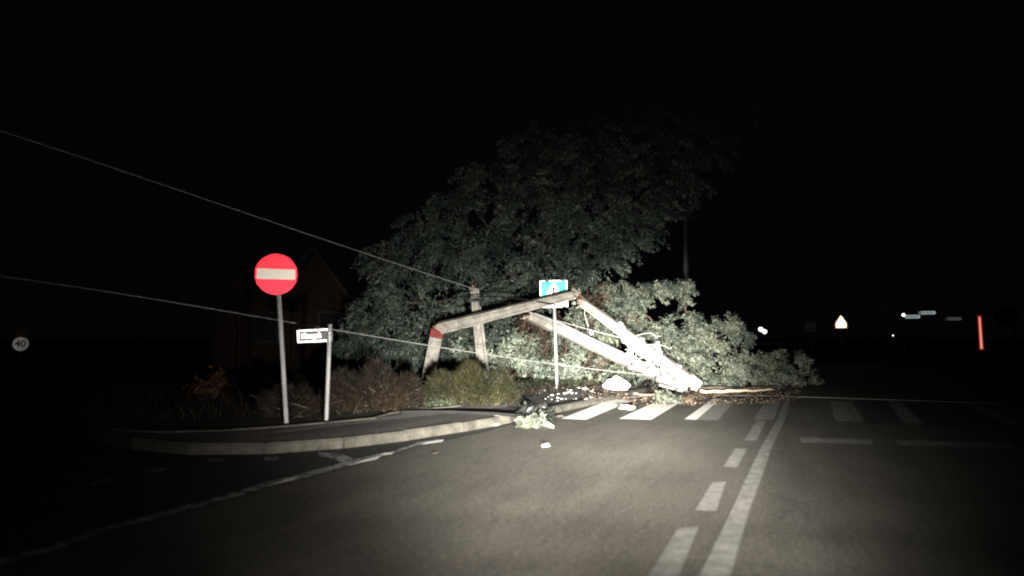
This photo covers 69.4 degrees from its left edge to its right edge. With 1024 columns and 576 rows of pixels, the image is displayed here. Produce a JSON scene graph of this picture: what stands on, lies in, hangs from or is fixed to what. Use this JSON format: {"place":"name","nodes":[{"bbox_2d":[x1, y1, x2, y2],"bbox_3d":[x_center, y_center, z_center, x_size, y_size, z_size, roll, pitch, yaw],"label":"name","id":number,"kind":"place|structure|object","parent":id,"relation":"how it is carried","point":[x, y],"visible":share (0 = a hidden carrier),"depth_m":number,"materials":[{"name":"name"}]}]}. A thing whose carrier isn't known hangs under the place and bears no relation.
{"place":"outdoors","nodes":[
{"label":"outdoors","id":0,"kind":"place"},
{"bbox_2d":[0,358,517,557],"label":"side road","id":1,"kind":"structure","parent":0,"point":[51,468],"depth_m":7.08,"materials":[{"name":"grey asphalt"}]},
{"bbox_2d":[11,326,28,379],"bbox_3d":[-14.610,1.934,21.950,0.476,1.589,0.106,3,-5,-35],"label":"speed limit sign","id":2,"kind":"object","parent":1,"relation":"on","point":[20,342],"visible":1,"depth_m":21.94,"materials":[{"name":"white metal"}]},
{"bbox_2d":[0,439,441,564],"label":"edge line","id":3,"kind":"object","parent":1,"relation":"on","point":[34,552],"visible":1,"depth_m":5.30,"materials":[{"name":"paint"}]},
{"bbox_2d":[271,440,442,484],"bbox_3d":[-1.439,1.747,7.585,0.151,0.001,3.064,-2,-4,23],"label":"edge line","id":4,"kind":"object","parent":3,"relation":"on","point":[365,460],"visible":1,"depth_m":7.48,"materials":[{"name":"paint"}]},
{"bbox_2d":[91,452,353,485],"bbox_3d":[-2.798,1.735,7.270,2.362,0.001,1.003,2,-4,-32],"label":"side marking","id":5,"kind":"object","parent":1,"relation":"on","point":[341,458],"visible":1,"depth_m":7.57,"materials":[{"name":"paint"}]},
{"bbox_2d":[189,385,652,453],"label":"curb","id":6,"kind":"structure","parent":1,"relation":"on","point":[632,391],"depth_m":14.05,"materials":[{"name":"grey concrete"}]},
{"bbox_2d":[202,248,380,370],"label":"house","id":7,"kind":"structure","parent":0,"point":[325,290],"depth_m":25.94,"materials":[{"name":"brick"}]},
{"bbox_2d":[253,311,278,342],"bbox_3d":[-8.617,1.370,25.939,0.900,1.100,0.075,0,-4,0],"label":"window","id":8,"kind":"structure","parent":7,"relation":"in","point":[264,330],"depth_m":25.90,"materials":[{"name":"black glass"}]},
{"bbox_2d":[317,311,343,342],"bbox_3d":[-6.369,1.370,25.939,0.900,1.100,0.075,0,-4,0],"label":"window","id":9,"kind":"structure","parent":7,"relation":"in","point":[325,318],"depth_m":25.92,"materials":[{"name":"black glass"}]},
{"bbox_2d":[110,381,651,441],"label":"pavement","id":10,"kind":"structure","parent":0,"point":[393,422],"depth_m":9.61,"materials":[{"name":"concrete"}]},
{"bbox_2d":[401,410,522,416],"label":"curb","id":11,"kind":"structure","parent":10,"relation":"on","point":[456,412],"depth_m":10.93,"materials":[{"name":"grey concrete"}]},
{"bbox_2d":[540,280,567,386],"bbox_3d":[0.945,1.033,16.704,0.637,2.428,0.124,0,-4,0],"label":"crossing sign","id":12,"kind":"object","parent":10,"relation":"on","point":[557,286],"visible":0.65,"depth_m":16.73,"materials":[{"name":"metal"}]},
{"bbox_2d":[585,384,628,393],"bbox_3d":[2.225,2.285,17.373,1.060,0.035,4.790,-1,-4,9],"label":"fallen cable","id":13,"kind":"object","parent":10,"relation":"on","point":[606,392],"visible":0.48,"depth_m":15.08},
{"bbox_2d":[602,376,630,390],"bbox_3d":[2.305,2.096,16.258,0.639,0.331,0.403,0,-4,0],"label":"white sack","id":14,"kind":"object","parent":10,"relation":"on","point":[615,382],"visible":0.94,"depth_m":16.11,"materials":[{"name":"white plastic"}]},
{"bbox_2d":[54,357,746,430],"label":"verge","id":15,"kind":"structure","parent":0,"point":[123,366],"depth_m":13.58,"materials":[{"name":"green plant"}]},
{"bbox_2d":[177,365,231,410],"bbox_3d":[-5.524,1.863,12.781,0.967,0.974,3.035,1,-4,-13],"label":"rust leaved bush","id":16,"kind":"object","parent":15,"relation":"on","point":[215,382],"visible":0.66,"depth_m":13.82,"materials":[{"name":"orange plant"}]},
{"bbox_2d":[254,254,297,422],"bbox_3d":[-3.190,0.674,9.948,0.554,2.265,0.168,1,-4,-19],"label":"no entry sign","id":17,"kind":"object","parent":15,"relation":"on","point":[276,274],"visible":1,"depth_m":9.95,"materials":[{"name":"metal"}]},
{"bbox_2d":[86,401,472,432],"bbox_3d":[-2.263,1.885,11.285,7.082,0.032,2.057,3,-5,-42],"label":"pavement edging","id":18,"kind":"object","parent":15,"relation":"on","point":[204,430],"visible":0.74,"depth_m":9.29,"materials":[{"name":"concrete"}]},
{"bbox_2d":[251,376,320,417],"bbox_3d":[-3.239,1.597,10.633,1.051,0.696,0.776,0,-4,0],"label":"spreading juniper","id":19,"kind":"object","parent":15,"relation":"on","point":[302,401],"visible":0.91,"depth_m":10.47,"materials":[{"name":"brown plant"}]},
{"bbox_2d":[297,324,332,419],"bbox_3d":[-2.724,1.160,10.188,0.480,1.323,0.082,1,-4,-15],"label":"street name sign","id":20,"kind":"object","parent":15,"relation":"on","point":[314,335],"visible":1,"depth_m":10.22,"materials":[{"name":"metal"}]},
{"bbox_2d":[316,357,425,412],"bbox_3d":[-2.178,1.536,11.614,1.789,1.023,1.289,0,-4,0],"label":"spreading juniper","id":21,"kind":"object","parent":15,"relation":"on","point":[378,385],"visible":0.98,"depth_m":11.24,"materials":[{"name":"brown plant"}]},
{"bbox_2d":[422,358,522,405],"bbox_3d":[-0.697,1.616,12.724,1.805,0.962,1.295,0,-4,0],"label":"spreading juniper","id":22,"kind":"object","parent":15,"relation":"on","point":[467,382],"visible":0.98,"depth_m":12.36,"materials":[{"name":"green plant"}]},
{"bbox_2d":[468,283,488,372],"bbox_3d":[-0.814,1.135,18.248,0.493,2.674,0.691,-2,-4,28],"label":"pole stump","id":23,"kind":"object","parent":15,"relation":"on","point":[478,336],"visible":0.83,"depth_m":18.18,"materials":[{"name":"concrete"}]},
{"bbox_2d":[0,130,473,288],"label":"overhead wire","id":24,"kind":"object","parent":23,"relation":"attached to","point":[213,202],"visible":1,"depth_m":12.21,"materials":[{"name":"metal"}]},
{"bbox_2d":[421,288,584,384],"bbox_3d":[-0.457,1.212,16.535,4.474,2.308,0.713,-3,-5,35],"label":"broken pole","id":25,"kind":"object","parent":15,"relation":"on","point":[439,330],"visible":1,"depth_m":16.75,"materials":[{"name":"concrete"}]},
{"bbox_2d":[445,296,567,307],"bbox_3d":[-0.233,0.318,16.615,3.797,0.371,0.032,-4,-5,43],"label":"overhead wire","id":26,"kind":"object","parent":25,"relation":"attached to","point":[508,297],"visible":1,"depth_m":16.41,"materials":[{"name":"grey metal"}]},
{"bbox_2d":[447,328,586,378],"bbox_3d":[0.109,1.723,18.756,3.654,1.495,1.106,-1,-4,18],"label":"pale shrub","id":27,"kind":"object","parent":15,"relation":"on","point":[502,361],"visible":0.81,"depth_m":18.65,"materials":[{"name":"green plant"}]},
{"bbox_2d":[406,374,651,409],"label":"weeds","id":28,"kind":"object","parent":15,"relation":"on","point":[434,402],"visible":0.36,"depth_m":16.94,"materials":[{"name":"green plant"}]},
{"bbox_2d":[324,98,761,375],"bbox_3d":[1.385,-1.875,21.730,6.954,9.166,12.795,-4,-5,44],"label":"leaning tree","id":29,"kind":"object","parent":15,"relation":"on","point":[549,229],"visible":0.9,"depth_m":21.17,"materials":[{"name":"green plant"}]},
{"bbox_2d":[510,280,648,380],"bbox_3d":[1.736,1.155,19.238,3.579,2.846,1.759,0,-4,0],"label":"withered shrub","id":30,"kind":"object","parent":15,"relation":"on","point":[542,333],"visible":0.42,"depth_m":18.97,"materials":[{"name":"green plant"}]},
{"bbox_2d":[514,303,649,384],"bbox_3d":[1.723,1.477,18.429,3.380,2.245,1.506,0,-4,0],"label":"leafy sapling","id":31,"kind":"object","parent":15,"relation":"on","point":[604,339],"visible":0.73,"depth_m":18.44,"materials":[{"name":"green plant"}]},
{"bbox_2d":[510,278,824,388],"bbox_3d":[3.910,1.099,18.633,8.184,2.869,2.694,0,-4,6],"label":"fallen tree","id":32,"kind":"object","parent":15,"relation":"on","point":[701,365],"visible":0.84,"depth_m":18.68,"materials":[{"name":"green plant"}]},
{"bbox_2d":[683,213,689,368],"bbox_3d":[6.342,0.152,27.049,0.272,5.819,0.260,0,-4,0],"label":"bare post","id":33,"kind":"object","parent":15,"relation":"on","point":[685,254],"visible":0.44,"depth_m":27.04,"materials":[{"name":"grey metal"}]},
{"bbox_2d":[0,343,1023,575],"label":"road","id":34,"kind":"structure","parent":0,"point":[609,493],"depth_m":5.57,"materials":[{"name":"grey asphalt"}]},
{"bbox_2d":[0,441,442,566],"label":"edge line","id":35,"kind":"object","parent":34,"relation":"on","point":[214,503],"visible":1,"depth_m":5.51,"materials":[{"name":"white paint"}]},
{"bbox_2d":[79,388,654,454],"bbox_3d":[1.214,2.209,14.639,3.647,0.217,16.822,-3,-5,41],"label":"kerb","id":36,"kind":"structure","parent":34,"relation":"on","point":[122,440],"depth_m":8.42,"materials":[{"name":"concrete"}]},
{"bbox_2d":[514,399,556,428],"bbox_3d":[0.351,1.807,10.560,0.653,0.367,1.183,0,-4,0],"label":"torn branch","id":37,"kind":"object","parent":34,"relation":"on","point":[537,418],"visible":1,"depth_m":10.38,"materials":[{"name":"green plant"}]},
{"bbox_2d":[520,285,702,394],"bbox_3d":[2.210,1.209,16.337,4.040,2.424,2.085,0,-4,0],"label":"fallen twin pole","id":38,"kind":"object","parent":34,"relation":"on","point":[682,380],"visible":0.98,"depth_m":16.33,"materials":[{"name":"concrete"}]},
{"bbox_2d":[0,276,653,375],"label":"overhead wire","id":39,"kind":"object","parent":38,"relation":"attached to","point":[298,323],"visible":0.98,"depth_m":11.50,"materials":[{"name":"grey metal"}]},
{"bbox_2d":[556,320,639,341],"bbox_3d":[1.856,0.935,16.324,1.994,0.491,0.016,-2,-4,27],"label":"overhead wire","id":40,"kind":"object","parent":38,"relation":"attached to","point":[592,330],"visible":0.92,"depth_m":16.36,"materials":[{"name":"metal"}]},
{"bbox_2d":[618,405,634,409],"bbox_3d":[1.985,2.065,12.826,0.297,0.078,0.117,0,-4,2],"label":"white stone","id":41,"kind":"object","parent":34,"relation":"on","point":[628,407],"visible":1,"depth_m":12.79,"materials":[{"name":"white stone"}]},
{"bbox_2d":[623,396,652,398],"bbox_3d":[2.981,2.253,15.395,1.672,0.053,0.241,2,-5,-33],"label":"snapped limb","id":42,"kind":"object","parent":34,"relation":"on","point":[636,396],"visible":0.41,"depth_m":15.21,"materials":[{"name":"brown plant"}]},
{"bbox_2d":[561,399,719,419],"bbox_3d":[2.433,2.120,13.140,2.055,0.001,4.614,-1,-4,21],"label":"zebra marking","id":43,"kind":"object","parent":34,"relation":"on","point":[648,412],"visible":0.8,"depth_m":12.49,"materials":[{"name":"paint"}]},
{"bbox_2d":[652,389,683,403],"bbox_3d":[2.948,2.029,13.966,0.610,0.284,0.570,0,-4,0],"label":"leafy branch","id":44,"kind":"object","parent":43,"relation":"on","point":[660,396],"visible":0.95,"depth_m":13.86,"materials":[{"name":"green plant"}]},
{"bbox_2d":[633,393,654,395],"bbox_3d":[2.888,2.271,15.718,0.770,0.084,0.338,-1,-4,13],"label":"snapped limb","id":45,"kind":"object","parent":34,"relation":"on","point":[637,394],"visible":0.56,"depth_m":15.62,"materials":[{"name":"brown wood"}]},
{"bbox_2d":[634,386,669,389],"bbox_3d":[3.290,2.345,17.312,1.239,0.131,0.225,1,-4,-16],"label":"snapped limb","id":46,"kind":"object","parent":34,"relation":"on","point":[659,388],"visible":0.35,"depth_m":17.28,"materials":[{"name":"brown plant"}]},
{"bbox_2d":[681,394,696,403],"bbox_3d":[3.316,2.088,13.952,0.375,0.164,0.508,0,-4,0],"label":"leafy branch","id":47,"kind":"object","parent":34,"relation":"on","point":[689,400],"visible":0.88,"depth_m":13.84,"materials":[{"name":"brown plant"}]},
{"bbox_2d":[580,383,800,405],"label":"leaf litter","id":48,"kind":"object","parent":34,"relation":"on","point":[692,391],"visible":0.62,"depth_m":15.10,"materials":[{"name":"brown plant"}]},
{"bbox_2d":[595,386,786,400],"bbox_3d":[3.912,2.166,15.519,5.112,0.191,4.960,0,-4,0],"label":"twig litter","id":49,"kind":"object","parent":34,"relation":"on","point":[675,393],"visible":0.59,"depth_m":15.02,"materials":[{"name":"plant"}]},
{"bbox_2d":[648,388,781,575],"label":"dashed line","id":50,"kind":"object","parent":34,"relation":"on","point":[671,559],"visible":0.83,"depth_m":4.70,"materials":[{"name":"paint"}]},
{"bbox_2d":[699,388,775,393],"bbox_3d":[5.112,2.319,16.591,1.865,0.137,0.295,1,-4,-10],"label":"snapped limb","id":51,"kind":"object","parent":34,"relation":"on","point":[728,390],"visible":0.94,"depth_m":16.48,"materials":[{"name":"brown wood"}]},
{"bbox_2d":[699,385,789,389],"bbox_3d":[5.678,2.376,17.678,2.666,0.123,0.580,1,-4,-17],"label":"snapped limb","id":52,"kind":"object","parent":34,"relation":"on","point":[720,387],"visible":0.77,"depth_m":17.39,"materials":[{"name":"brown plant"}]},
{"bbox_2d":[699,373,802,575],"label":"solid line","id":53,"kind":"object","parent":34,"relation":"on","point":[721,559],"visible":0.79,"depth_m":5.18,"materials":[{"name":"paint"}]},
{"bbox_2d":[697,399,862,421],"bbox_3d":[4.725,2.099,12.825,2.439,0.001,4.460,-1,-4,21],"label":"zebra marking","id":54,"kind":"object","parent":34,"relation":"on","point":[767,411],"visible":0.93,"depth_m":12.58,"materials":[{"name":"paint"}]},
{"bbox_2d":[805,322,816,365],"bbox_3d":[12.918,2.421,31.945,0.461,1.938,0.085,-2,-4,22],"label":"direction board","id":55,"kind":"object","parent":34,"relation":"on","point":[810,327],"visible":0.91,"depth_m":31.94,"materials":[{"name":"black"}]},
{"bbox_2d":[834,315,847,363],"bbox_3d":[15.125,2.385,33.948,0.564,2.276,0.106,-2,-4,24],"label":"warning sign","id":56,"kind":"object","parent":34,"relation":"on","point":[841,323],"visible":1,"depth_m":33.95,"materials":[{"name":"white metal"}]},
{"bbox_2d":[716,395,1002,403],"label":"curb","id":57,"kind":"structure","parent":34,"relation":"on","point":[862,398],"depth_m":14.88,"materials":[{"name":"grey concrete"}]},
{"bbox_2d":[881,301,905,367],"bbox_3d":[15.476,1.890,29.985,0.884,2.741,0.240,-1,-4,20],"label":"direction board","id":58,"kind":"object","parent":34,"relation":"on","point":[892,309],"visible":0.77,"depth_m":29.98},
{"bbox_2d":[902,313,906,371],"bbox_3d":[14.285,1.989,26.927,0.114,2.134,0.117,0,-4,0],"label":"globe lamp","id":59,"kind":"object","parent":34,"relation":"on","point":[904,342],"visible":0.95,"depth_m":26.90,"materials":[{"name":"black metal"}]},
{"bbox_2d":[800,437,1015,448],"bbox_3d":[4.650,1.829,8.745,2.376,0.001,0.450,-1,-4,13],"label":"stop line","id":60,"kind":"object","parent":34,"relation":"on","point":[899,442],"visible":1,"depth_m":8.76,"materials":[{"name":"paint"}]},
{"bbox_2d":[905,314,919,369],"bbox_3d":[15.190,2.053,27.991,0.524,2.148,0.187,-2,-4,27],"label":"blade sign","id":61,"kind":"object","parent":34,"relation":"on","point":[913,316],"visible":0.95,"depth_m":27.97,"materials":[{"name":"grey metal"}]},
{"bbox_2d":[830,401,1023,424],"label":"zebra marking","id":62,"kind":"object","parent":34,"relation":"on","point":[840,410],"visible":1,"depth_m":12.25,"materials":[{"name":"paint"}]},
{"bbox_2d":[919,310,935,369],"bbox_3d":[15.805,1.985,28.077,0.572,2.297,0.130,-2,-4,30],"label":"blade sign","id":63,"kind":"object","parent":34,"relation":"on","point":[926,312],"visible":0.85,"depth_m":28.16,"materials":[{"name":"grey metal"}]},
{"bbox_2d":[860,399,1007,426],"bbox_3d":[6.939,2.091,12.672,1.820,0.001,5.201,-2,-4,23],"label":"road patch","id":64,"kind":"object","parent":34,"relation":"on","point":[953,413],"visible":1,"depth_m":11.95,"materials":[{"name":"grey asphalt"}]},
{"bbox_2d":[946,316,960,369],"bbox_3d":[16.671,2.091,27.873,0.525,2.057,0.124,-2,-4,31],"label":"blade sign","id":65,"kind":"object","parent":34,"relation":"on","point":[953,318],"visible":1,"depth_m":27.96,"materials":[{"name":"grey metal"}]},
{"bbox_2d":[0,338,1023,412],"bbox_3d":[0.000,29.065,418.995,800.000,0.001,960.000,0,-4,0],"label":"ground","id":66,"kind":"structure","parent":0,"point":[1005,385],"depth_m":65.23,"materials":[{"name":"soil"}]},
{"bbox_2d":[978,317,983,384],"bbox_3d":[12.645,1.664,19.934,0.128,1.858,0.110,0,-4,0],"label":"red light tube","id":67,"kind":"object","parent":66,"relation":"on","point":[981,347],"visible":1,"depth_m":19.91,"materials":[{"name":"red plastic"}]},
{"bbox_2d":[0,0,1023,338],"label":"sky","id":68,"kind":"structure","parent":0,"point":[885,162],"materials":[{"name":"black"}]}
]}

